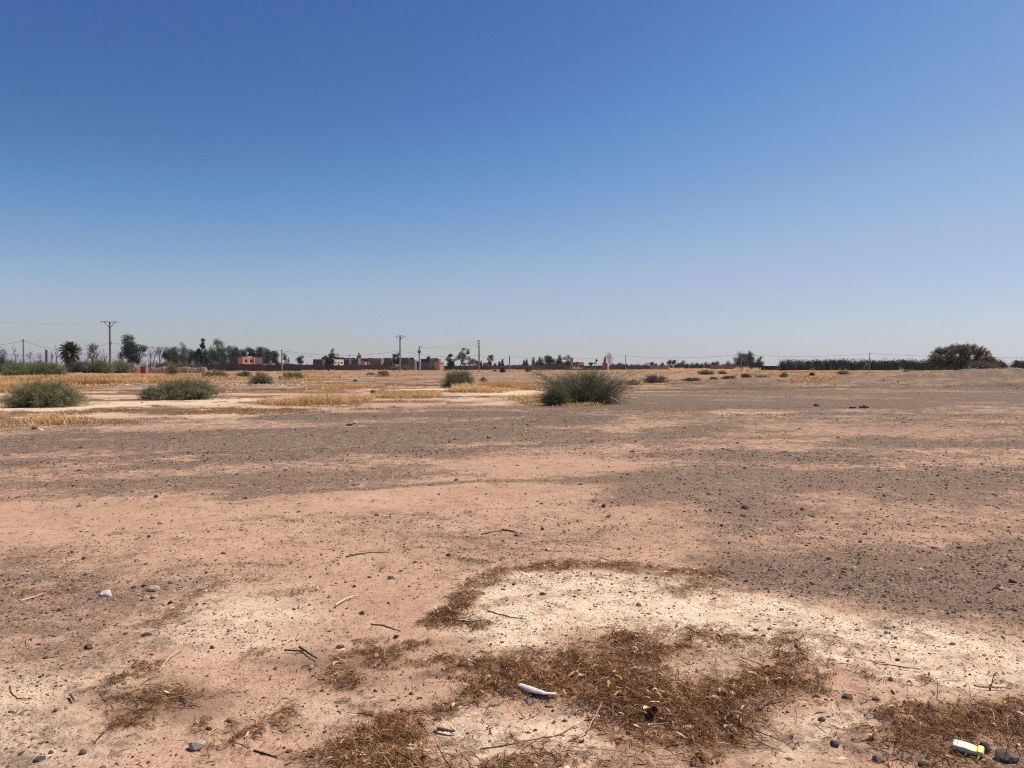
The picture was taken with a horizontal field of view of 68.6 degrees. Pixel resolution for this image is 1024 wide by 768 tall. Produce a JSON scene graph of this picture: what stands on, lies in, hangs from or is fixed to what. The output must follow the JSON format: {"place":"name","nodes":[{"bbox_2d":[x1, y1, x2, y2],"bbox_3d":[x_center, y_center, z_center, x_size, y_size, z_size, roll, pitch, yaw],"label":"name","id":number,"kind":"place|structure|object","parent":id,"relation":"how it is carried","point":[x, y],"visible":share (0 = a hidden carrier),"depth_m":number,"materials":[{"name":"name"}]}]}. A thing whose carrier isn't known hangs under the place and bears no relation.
{"place":"outdoors","nodes":[
{"label":"outdoors","id":0,"kind":"place"},
{"bbox_2d":[0,346,302,365],"bbox_3d":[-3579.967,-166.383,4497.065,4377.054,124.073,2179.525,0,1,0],"label":"hills","id":1,"kind":"structure","parent":0,"point":[11,356],"depth_m":4120.38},
{"bbox_2d":[0,366,1023,767],"bbox_3d":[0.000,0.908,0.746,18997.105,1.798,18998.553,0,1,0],"label":"ground","id":2,"kind":"structure","parent":0,"point":[986,396],"depth_m":6.25,"materials":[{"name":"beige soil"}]},
{"bbox_2d":[0,356,8,370],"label":"shrub","id":3,"kind":"object","parent":2,"relation":"on","point":[3,360],"visible":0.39,"depth_m":150.33,"materials":[{"name":"green plant"}]},
{"bbox_2d":[1,366,19,375],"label":"shrub","id":4,"kind":"object","parent":2,"relation":"on","point":[8,372],"visible":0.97,"depth_m":120.25,"materials":[{"name":"green plant"}]},
{"bbox_2d":[0,360,36,374],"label":"shrub","id":5,"kind":"object","parent":2,"relation":"on","point":[15,366],"visible":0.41,"depth_m":126.85,"materials":[{"name":"green plant"}]},
{"bbox_2d":[14,358,52,375],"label":"shrub","id":6,"kind":"object","parent":2,"relation":"on","point":[32,370],"visible":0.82,"depth_m":120.50,"materials":[{"name":"green plant"}]},
{"bbox_2d":[0,377,99,407],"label":"shrub","id":7,"kind":"object","parent":2,"relation":"on","point":[36,394],"visible":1,"depth_m":29.04,"materials":[{"name":"green plant"}]},
{"bbox_2d":[33,360,69,375],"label":"shrub","id":8,"kind":"object","parent":2,"relation":"on","point":[50,371],"visible":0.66,"depth_m":120.58,"materials":[{"name":"green plant"}]},
{"bbox_2d":[53,366,66,374],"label":"shrub","id":9,"kind":"object","parent":2,"relation":"on","point":[59,371],"visible":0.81,"depth_m":114.46,"materials":[{"name":"green plant"}]},
{"bbox_2d":[57,341,82,372],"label":"palm tree","id":10,"kind":"object","parent":2,"relation":"on","point":[70,350],"visible":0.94,"depth_m":163.99,"materials":[{"name":"green plant"}]},
{"bbox_2d":[64,358,90,372],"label":"shrub","id":11,"kind":"object","parent":2,"relation":"on","point":[77,368],"visible":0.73,"depth_m":150.30,"materials":[{"name":"green plant"}]},
{"bbox_2d":[80,360,99,372],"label":"shrub","id":12,"kind":"object","parent":2,"relation":"on","point":[87,369],"visible":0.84,"depth_m":150.12,"materials":[{"name":"green plant"}]},
{"bbox_2d":[84,343,97,362],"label":"bare tree","id":13,"kind":"object","parent":2,"relation":"on","point":[92,357],"visible":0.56,"depth_m":278.63,"materials":[{"name":"plant"}]},
{"bbox_2d":[88,344,100,361],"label":"bare tree","id":14,"kind":"object","parent":2,"relation":"on","point":[93,352],"visible":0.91,"depth_m":255.40,"materials":[{"name":"plant"}]},
{"bbox_2d":[84,357,116,373],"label":"shrub","id":15,"kind":"object","parent":2,"relation":"on","point":[102,366],"visible":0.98,"depth_m":150.25,"materials":[{"name":"green plant"}]},
{"bbox_2d":[100,589,111,596],"bbox_3d":[-2.852,1.476,5.269,0.088,0.045,0.064,1,2,25],"label":"stone","id":16,"kind":"object","parent":2,"relation":"on","point":[105,593],"visible":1,"depth_m":5.25,"materials":[{"name":"white stone"}]},
{"bbox_2d":[101,321,114,365],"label":"utility pole","id":17,"kind":"object","parent":2,"relation":"on","point":[110,343],"visible":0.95,"depth_m":191.68,"materials":[{"name":"wood"}]},
{"bbox_2d":[114,343,261,351],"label":"power cable","id":18,"kind":"object","parent":17,"relation":"attached to","point":[218,351],"visible":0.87,"depth_m":177.31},
{"bbox_2d":[110,358,136,372],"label":"shrub","id":19,"kind":"object","parent":2,"relation":"on","point":[121,367],"visible":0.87,"depth_m":172.25,"materials":[{"name":"green plant"}]},
{"bbox_2d":[117,333,148,367],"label":"tree","id":20,"kind":"object","parent":2,"relation":"on","point":[129,353],"visible":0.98,"depth_m":184.25,"materials":[{"name":"green plant"}]},
{"bbox_2d":[135,386,156,399],"bbox_3d":[-17.497,0.367,36.037,1.152,0.875,1.099,-1,2,-38],"label":"shrub","id":21,"kind":"object","parent":2,"relation":"on","point":[147,389],"visible":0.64,"depth_m":35.94,"materials":[{"name":"green plant"}]},
{"bbox_2d":[137,361,167,367],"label":"shrub","id":22,"kind":"object","parent":2,"relation":"on","point":[157,365],"visible":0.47,"depth_m":241.21,"materials":[{"name":"green plant"}]},
{"bbox_2d":[147,585,159,591],"bbox_3d":[-2.575,1.473,5.384,0.106,0.050,0.081,1,7,5],"label":"stone","id":23,"kind":"object","parent":2,"relation":"on","point":[152,588],"visible":0.99,"depth_m":5.36,"materials":[{"name":"white stone"}]},
{"bbox_2d":[148,366,167,372],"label":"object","id":24,"kind":"structure","parent":2,"relation":"on","point":[156,370],"depth_m":163.90,"materials":[{"name":"soil"}]},
{"bbox_2d":[161,347,175,362],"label":"tree","id":25,"kind":"object","parent":2,"relation":"on","point":[169,357],"visible":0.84,"depth_m":269.72,"materials":[{"name":"green plant"}]},
{"bbox_2d":[162,361,181,375],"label":"shrub","id":26,"kind":"object","parent":2,"relation":"on","point":[170,368],"visible":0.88,"depth_m":109.26,"materials":[{"name":"green plant"}]},
{"bbox_2d":[169,347,180,364],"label":"tree","id":27,"kind":"object","parent":2,"relation":"on","point":[175,359],"visible":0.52,"depth_m":283.21,"materials":[{"name":"green plant"}]},
{"bbox_2d":[176,342,188,365],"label":"tree","id":28,"kind":"object","parent":2,"relation":"on","point":[184,359],"visible":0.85,"depth_m":297.31,"materials":[{"name":"green plant"}]},
{"bbox_2d":[134,375,231,399],"bbox_3d":[-15.486,0.078,36.212,4.577,1.449,3.822,0,1,0],"label":"shrub","id":29,"kind":"object","parent":2,"relation":"on","point":[180,389],"visible":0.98,"depth_m":35.53,"materials":[{"name":"green plant"}]},
{"bbox_2d":[178,360,200,367],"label":"shrub","id":30,"kind":"object","parent":2,"relation":"on","point":[191,365],"visible":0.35,"depth_m":241.20,"materials":[{"name":"green plant"}]},
{"bbox_2d":[185,348,194,364],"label":"tree","id":31,"kind":"object","parent":2,"relation":"on","point":[191,358],"visible":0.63,"depth_m":311.12,"materials":[{"name":"green plant"}]},
{"bbox_2d":[177,366,208,372],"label":"boundary wall","id":32,"kind":"structure","parent":2,"relation":"on","point":[184,369],"depth_m":168.97,"materials":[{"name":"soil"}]},
{"bbox_2d":[188,740,204,750],"bbox_3d":[-1.322,1.516,3.147,0.066,0.044,0.062,-1,1,-22],"label":"stone","id":33,"kind":"object","parent":2,"relation":"on","point":[195,745],"visible":0.98,"depth_m":3.13,"materials":[{"name":"beige stone"}]},
{"bbox_2d":[192,351,200,366],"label":"tree","id":34,"kind":"object","parent":2,"relation":"on","point":[196,359],"visible":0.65,"depth_m":269.06,"materials":[{"name":"green plant"}]},
{"bbox_2d":[196,338,206,366],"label":"tree","id":35,"kind":"object","parent":2,"relation":"on","point":[200,353],"visible":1,"depth_m":179.76,"materials":[{"name":"green plant"}]},
{"bbox_2d":[203,348,213,364],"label":"tree","id":36,"kind":"object","parent":2,"relation":"on","point":[207,360],"visible":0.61,"depth_m":283.00,"materials":[{"name":"green plant"}]},
{"bbox_2d":[208,346,220,363],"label":"tree","id":37,"kind":"object","parent":2,"relation":"on","point":[214,354],"visible":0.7,"depth_m":297.35,"materials":[{"name":"green plant"}]},
{"bbox_2d":[200,367,229,377],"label":"shrub","id":38,"kind":"object","parent":2,"relation":"on","point":[218,373],"visible":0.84,"depth_m":96.42,"materials":[{"name":"green plant"}]},
{"bbox_2d":[212,338,222,363],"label":"tree","id":39,"kind":"object","parent":2,"relation":"on","point":[217,342],"visible":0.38,"depth_m":311.46,"materials":[{"name":"green plant"}]},
{"bbox_2d":[218,341,228,363],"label":"tree","id":40,"kind":"object","parent":2,"relation":"on","point":[222,356],"visible":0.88,"depth_m":269.39,"materials":[{"name":"green plant"}]},
{"bbox_2d":[224,345,238,363],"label":"tree","id":41,"kind":"object","parent":2,"relation":"on","point":[230,354],"visible":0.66,"depth_m":283.81,"materials":[{"name":"green plant"}]},
{"bbox_2d":[234,370,251,376],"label":"shrub","id":42,"kind":"object","parent":2,"relation":"on","point":[245,373],"visible":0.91,"depth_m":109.34,"materials":[{"name":"green plant"}]},
{"bbox_2d":[230,356,262,364],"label":"house","id":43,"kind":"structure","parent":2,"relation":"on","point":[244,360],"depth_m":262.05,"materials":[{"name":"pink paint"}]},
{"bbox_2d":[244,346,257,356],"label":"tree","id":44,"kind":"object","parent":2,"relation":"on","point":[251,354],"visible":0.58,"depth_m":269.17,"materials":[{"name":"green plant"}]},
{"bbox_2d":[203,364,301,370],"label":"boundary wall","id":45,"kind":"structure","parent":2,"relation":"on","point":[261,367],"depth_m":239.93,"materials":[{"name":"brown brick"}]},
{"bbox_2d":[246,370,275,383],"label":"shrub","id":46,"kind":"object","parent":2,"relation":"on","point":[262,378],"visible":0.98,"depth_m":66.92,"materials":[{"name":"green plant"}]},
{"bbox_2d":[255,346,266,363],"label":"tree","id":47,"kind":"object","parent":2,"relation":"on","point":[259,354],"visible":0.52,"depth_m":283.76,"materials":[{"name":"green plant"}]},
{"bbox_2d":[262,348,272,363],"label":"tree","id":48,"kind":"object","parent":2,"relation":"on","point":[268,357],"visible":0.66,"depth_m":296.90,"materials":[{"name":"green plant"}]},
{"bbox_2d":[271,350,280,363],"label":"tree","id":49,"kind":"object","parent":2,"relation":"on","point":[274,359],"visible":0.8,"depth_m":310.14,"materials":[{"name":"green plant"}]},
{"bbox_2d":[278,370,305,378],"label":"shrub","id":50,"kind":"object","parent":2,"relation":"on","point":[295,374],"visible":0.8,"depth_m":92.78,"materials":[{"name":"green plant"}]},
{"bbox_2d":[313,359,325,364],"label":"house","id":51,"kind":"structure","parent":2,"relation":"on","point":[319,361],"depth_m":299.87,"materials":[{"name":"brown concrete"}]},
{"bbox_2d":[302,364,357,369],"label":"boundary wall","id":52,"kind":"structure","parent":2,"relation":"on","point":[338,367],"depth_m":284.78,"materials":[{"name":"brown brick"}]},
{"bbox_2d":[323,348,338,370],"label":"tree","id":53,"kind":"object","parent":2,"relation":"on","point":[328,362],"visible":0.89,"depth_m":239.25,"materials":[{"name":"green plant"}]},
{"bbox_2d":[368,358,383,364],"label":"house","id":54,"kind":"structure","parent":2,"relation":"on","point":[374,361],"depth_m":309.87,"materials":[{"name":"concrete"}]},
{"bbox_2d":[358,364,398,369],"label":"boundary wall","id":55,"kind":"structure","parent":2,"relation":"on","point":[373,367],"depth_m":290.61,"materials":[{"name":"brown brick"}]},
{"bbox_2d":[396,335,404,371],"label":"utility pole","id":56,"kind":"object","parent":2,"relation":"on","point":[400,338],"visible":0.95,"depth_m":213.71,"materials":[{"name":"concrete"}]},
{"bbox_2d":[401,358,408,369],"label":"house","id":57,"kind":"structure","parent":2,"relation":"on","point":[404,361],"depth_m":295.87,"materials":[{"name":"concrete"}]},
{"bbox_2d":[408,358,416,369],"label":"house","id":58,"kind":"structure","parent":2,"relation":"on","point":[412,363],"depth_m":291.92,"materials":[{"name":"concrete"}]},
{"bbox_2d":[421,359,429,369],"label":"house","id":59,"kind":"structure","parent":2,"relation":"on","point":[425,364],"depth_m":289.89,"materials":[{"name":"concrete"}]},
{"bbox_2d":[444,354,454,368],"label":"tree","id":60,"kind":"object","parent":2,"relation":"on","point":[450,364],"visible":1,"depth_m":234.38,"materials":[{"name":"green plant"}]},
{"bbox_2d":[439,367,476,387],"bbox_3d":[-3.849,-0.468,54.987,3.418,1.661,2.623,1,2,42],"label":"shrub","id":61,"kind":"object","parent":2,"relation":"on","point":[455,377],"visible":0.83,"depth_m":54.76,"materials":[{"name":"green plant"}]},
{"bbox_2d":[454,347,471,370],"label":"tree","id":62,"kind":"object","parent":2,"relation":"on","point":[460,355],"visible":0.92,"depth_m":239.45,"materials":[{"name":"green plant"}]},
{"bbox_2d":[477,340,480,371],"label":"utility pole","id":63,"kind":"object","parent":2,"relation":"on","point":[478,346],"visible":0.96,"depth_m":204.75,"materials":[{"name":"concrete"}]},
{"bbox_2d":[467,365,504,369],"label":"boundary wall","id":64,"kind":"structure","parent":2,"relation":"on","point":[482,367],"depth_m":299.78,"materials":[{"name":"brick"}]},
{"bbox_2d":[0,528,1023,767],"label":"dry litter","id":65,"kind":"object","parent":2,"relation":"on","point":[616,690],"visible":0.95,"depth_m":3.59,"materials":[{"name":"plant"}]},
{"bbox_2d":[0,367,1023,430],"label":"dry grass","id":66,"kind":"structure","parent":2,"relation":"on","point":[313,399],"depth_m":50.45,"materials":[{"name":"beige plant"}]},
{"bbox_2d":[505,365,544,369],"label":"boundary wall","id":67,"kind":"structure","parent":2,"relation":"on","point":[518,367],"depth_m":304.78,"materials":[{"name":"brick"}]},
{"bbox_2d":[479,725,574,749],"bbox_3d":[0.084,1.520,3.215,0.471,0.014,0.050,-1,2,-27],"label":"twig","id":68,"kind":"object","parent":2,"relation":"on","point":[522,741],"visible":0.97,"depth_m":3.16,"materials":[{"name":"brown wood"}]},
{"bbox_2d":[518,683,556,694],"bbox_3d":[0.115,1.478,3.625,0.219,0.024,0.059,1,2,36],"label":"plastic shard","id":69,"kind":"object","parent":2,"relation":"on","point":[531,689],"visible":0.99,"depth_m":3.60,"materials":[{"name":"white plastic"}]},
{"bbox_2d":[544,355,555,363],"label":"tree","id":70,"kind":"object","parent":2,"relation":"on","point":[548,359],"visible":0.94,"depth_m":329.35,"materials":[{"name":"green plant"}]},
{"bbox_2d":[533,382,575,405],"bbox_3d":[1.784,0.422,30.227,1.618,1.016,1.308,-1,2,-26],"label":"shrub","id":71,"kind":"object","parent":2,"relation":"on","point":[553,397],"visible":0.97,"depth_m":30.11,"materials":[{"name":"green plant"}]},
{"bbox_2d":[543,363,565,369],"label":"boundary wall","id":72,"kind":"structure","parent":2,"relation":"on","point":[553,366],"depth_m":311.76,"materials":[{"name":"brown brick"}]},
{"bbox_2d":[563,358,583,365],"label":"villa","id":73,"kind":"object","parent":2,"relation":"on","point":[571,362],"visible":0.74,"depth_m":329.48,"materials":[{"name":"pink ceramic"}]},
{"bbox_2d":[566,365,605,369],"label":"boundary wall","id":74,"kind":"structure","parent":2,"relation":"on","point":[593,367],"depth_m":303.07,"materials":[{"name":"brown brick"}]},
{"bbox_2d":[525,360,650,403],"bbox_3d":[3.162,-0.142,32.330,5.645,2.126,3.675,0,1,0],"label":"shrub","id":75,"kind":"object","parent":2,"relation":"on","point":[594,389],"visible":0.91,"depth_m":31.85,"materials":[{"name":"green plant"}]},
{"bbox_2d":[609,365,649,369],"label":"boundary wall","id":76,"kind":"structure","parent":2,"relation":"on","point":[620,367],"depth_m":334.76,"materials":[{"name":"beige concrete"}]},
{"bbox_2d":[646,705,657,716],"bbox_3d":[0.637,1.488,3.411,0.040,0.039,0.047,-1,-33,-25],"label":"rusty can","id":77,"kind":"object","parent":2,"relation":"on","point":[653,708],"visible":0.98,"depth_m":3.40,"materials":[{"name":"metal"}]},
{"bbox_2d":[639,374,671,382],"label":"shrub","id":78,"kind":"object","parent":2,"relation":"on","point":[654,379],"visible":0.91,"depth_m":68.89,"materials":[{"name":"green plant"}]},
{"bbox_2d":[697,370,715,374],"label":"shrub","id":79,"kind":"object","parent":2,"relation":"on","point":[706,372],"visible":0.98,"depth_m":141.51,"materials":[{"name":"green plant"}]},
{"bbox_2d":[732,351,748,368],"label":"tree","id":80,"kind":"object","parent":2,"relation":"on","point":[737,362],"visible":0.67,"depth_m":359.20,"materials":[{"name":"green plant"}]},
{"bbox_2d":[744,351,756,368],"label":"tree","id":81,"kind":"object","parent":2,"relation":"on","point":[749,360],"visible":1,"depth_m":351.38,"materials":[{"name":"green plant"}]},
{"bbox_2d":[755,357,763,368],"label":"tree","id":82,"kind":"object","parent":2,"relation":"on","point":[759,363],"visible":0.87,"depth_m":354.91,"materials":[{"name":"green plant"}]},
{"bbox_2d":[761,366,779,369],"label":"boundary wall","id":83,"kind":"structure","parent":2,"relation":"on","point":[768,367],"depth_m":295.72,"materials":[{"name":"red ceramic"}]},
{"bbox_2d":[757,697,784,710],"bbox_3d":[1.206,1.492,3.511,0.184,0.026,0.034,-1,2,-34],"label":"stick","id":84,"kind":"object","parent":2,"relation":"on","point":[759,708],"visible":1,"depth_m":3.51,"materials":[{"name":"brown wood"}]},
{"bbox_2d":[777,362,788,370],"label":"orchard tree","id":85,"kind":"object","parent":2,"relation":"on","point":[783,366],"visible":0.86,"depth_m":267.73,"materials":[{"name":"green plant"}]},
{"bbox_2d":[793,361,807,369],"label":"orchard tree","id":86,"kind":"object","parent":2,"relation":"on","point":[801,366],"visible":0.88,"depth_m":279.01,"materials":[{"name":"green plant"}]},
{"bbox_2d":[809,361,825,370],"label":"orchard tree","id":87,"kind":"object","parent":2,"relation":"on","point":[819,366],"visible":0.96,"depth_m":267.65,"materials":[{"name":"green plant"}]},
{"bbox_2d":[830,360,841,369],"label":"orchard tree","id":88,"kind":"object","parent":2,"relation":"on","point":[834,365],"visible":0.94,"depth_m":280.01,"materials":[{"name":"green plant"}]},
{"bbox_2d":[846,362,859,370],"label":"orchard tree","id":89,"kind":"object","parent":2,"relation":"on","point":[851,366],"visible":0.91,"depth_m":269.44,"materials":[{"name":"green plant"}]},
{"bbox_2d":[856,360,868,369],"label":"orchard tree","id":90,"kind":"object","parent":2,"relation":"on","point":[862,365],"visible":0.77,"depth_m":275.00,"materials":[{"name":"green plant"}]},
{"bbox_2d":[872,754,885,763],"bbox_3d":[1.505,1.541,3.073,0.053,0.031,0.047,10,16,24],"label":"stone","id":91,"kind":"object","parent":2,"relation":"on","point":[878,759],"visible":1,"depth_m":3.07,"materials":[{"name":"beige stone"}]},
{"bbox_2d":[878,361,894,369],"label":"orchard tree","id":92,"kind":"object","parent":2,"relation":"on","point":[885,365],"visible":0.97,"depth_m":270.75,"materials":[{"name":"green plant"}]},
{"bbox_2d":[889,360,900,369],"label":"orchard tree","id":93,"kind":"object","parent":2,"relation":"on","point":[896,366],"visible":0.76,"depth_m":276.54,"materials":[{"name":"green plant"}]},
{"bbox_2d":[899,359,913,369],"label":"orchard tree","id":94,"kind":"object","parent":2,"relation":"on","point":[906,365],"visible":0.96,"depth_m":281.12,"materials":[{"name":"green plant"}]},
{"bbox_2d":[912,362,928,369],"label":"orchard tree","id":95,"kind":"object","parent":2,"relation":"on","point":[921,366],"visible":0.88,"depth_m":272.29,"materials":[{"name":"green plant"}]},
{"bbox_2d":[918,759,929,766],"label":"stone","id":96,"kind":"object","parent":2,"relation":"on","point":[924,762],"visible":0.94,"depth_m":3.02,"materials":[{"name":"stone"}]},
{"bbox_2d":[925,343,1001,369],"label":"acacia tree","id":97,"kind":"object","parent":2,"relation":"on","point":[938,358],"visible":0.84,"depth_m":106.94,"materials":[{"name":"green plant"}]},
{"bbox_2d":[953,739,983,756],"bbox_3d":[1.883,1.502,3.093,0.111,0.029,0.044,3,17,32],"label":"drink carton","id":98,"kind":"object","parent":2,"relation":"on","point":[966,747],"visible":0.99,"depth_m":3.08,"materials":[{"name":"cardboard"}]},
{"bbox_2d":[962,358,1002,368],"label":"shrub","id":99,"kind":"object","parent":2,"relation":"on","point":[982,364],"visible":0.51,"depth_m":96.38,"materials":[{"name":"green plant"}]},
{"bbox_2d":[980,742,989,753],"bbox_3d":[1.960,1.514,3.112,0.040,0.059,0.036,1,-7,-10],"label":"stone","id":100,"kind":"object","parent":2,"relation":"on","point":[986,747],"visible":0.7,"depth_m":3.10,"materials":[{"name":"grey stone"}]},
{"bbox_2d":[994,749,1018,762],"bbox_3d":[2.017,1.516,3.055,0.083,0.061,0.089,1,2,41],"label":"stone","id":101,"kind":"object","parent":2,"relation":"on","point":[1008,753],"visible":0.96,"depth_m":3.04,"materials":[{"name":"grey stone"}]},
{"bbox_2d":[1007,359,1023,367],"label":"orchard tree","id":102,"kind":"object","parent":2,"relation":"on","point":[1017,364],"visible":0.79,"depth_m":268.78,"materials":[{"name":"green plant"}]},
{"bbox_2d":[0,0,1023,365],"label":"sky","id":103,"kind":"structure","parent":0,"point":[678,180],"materials":[{"name":"blue"}]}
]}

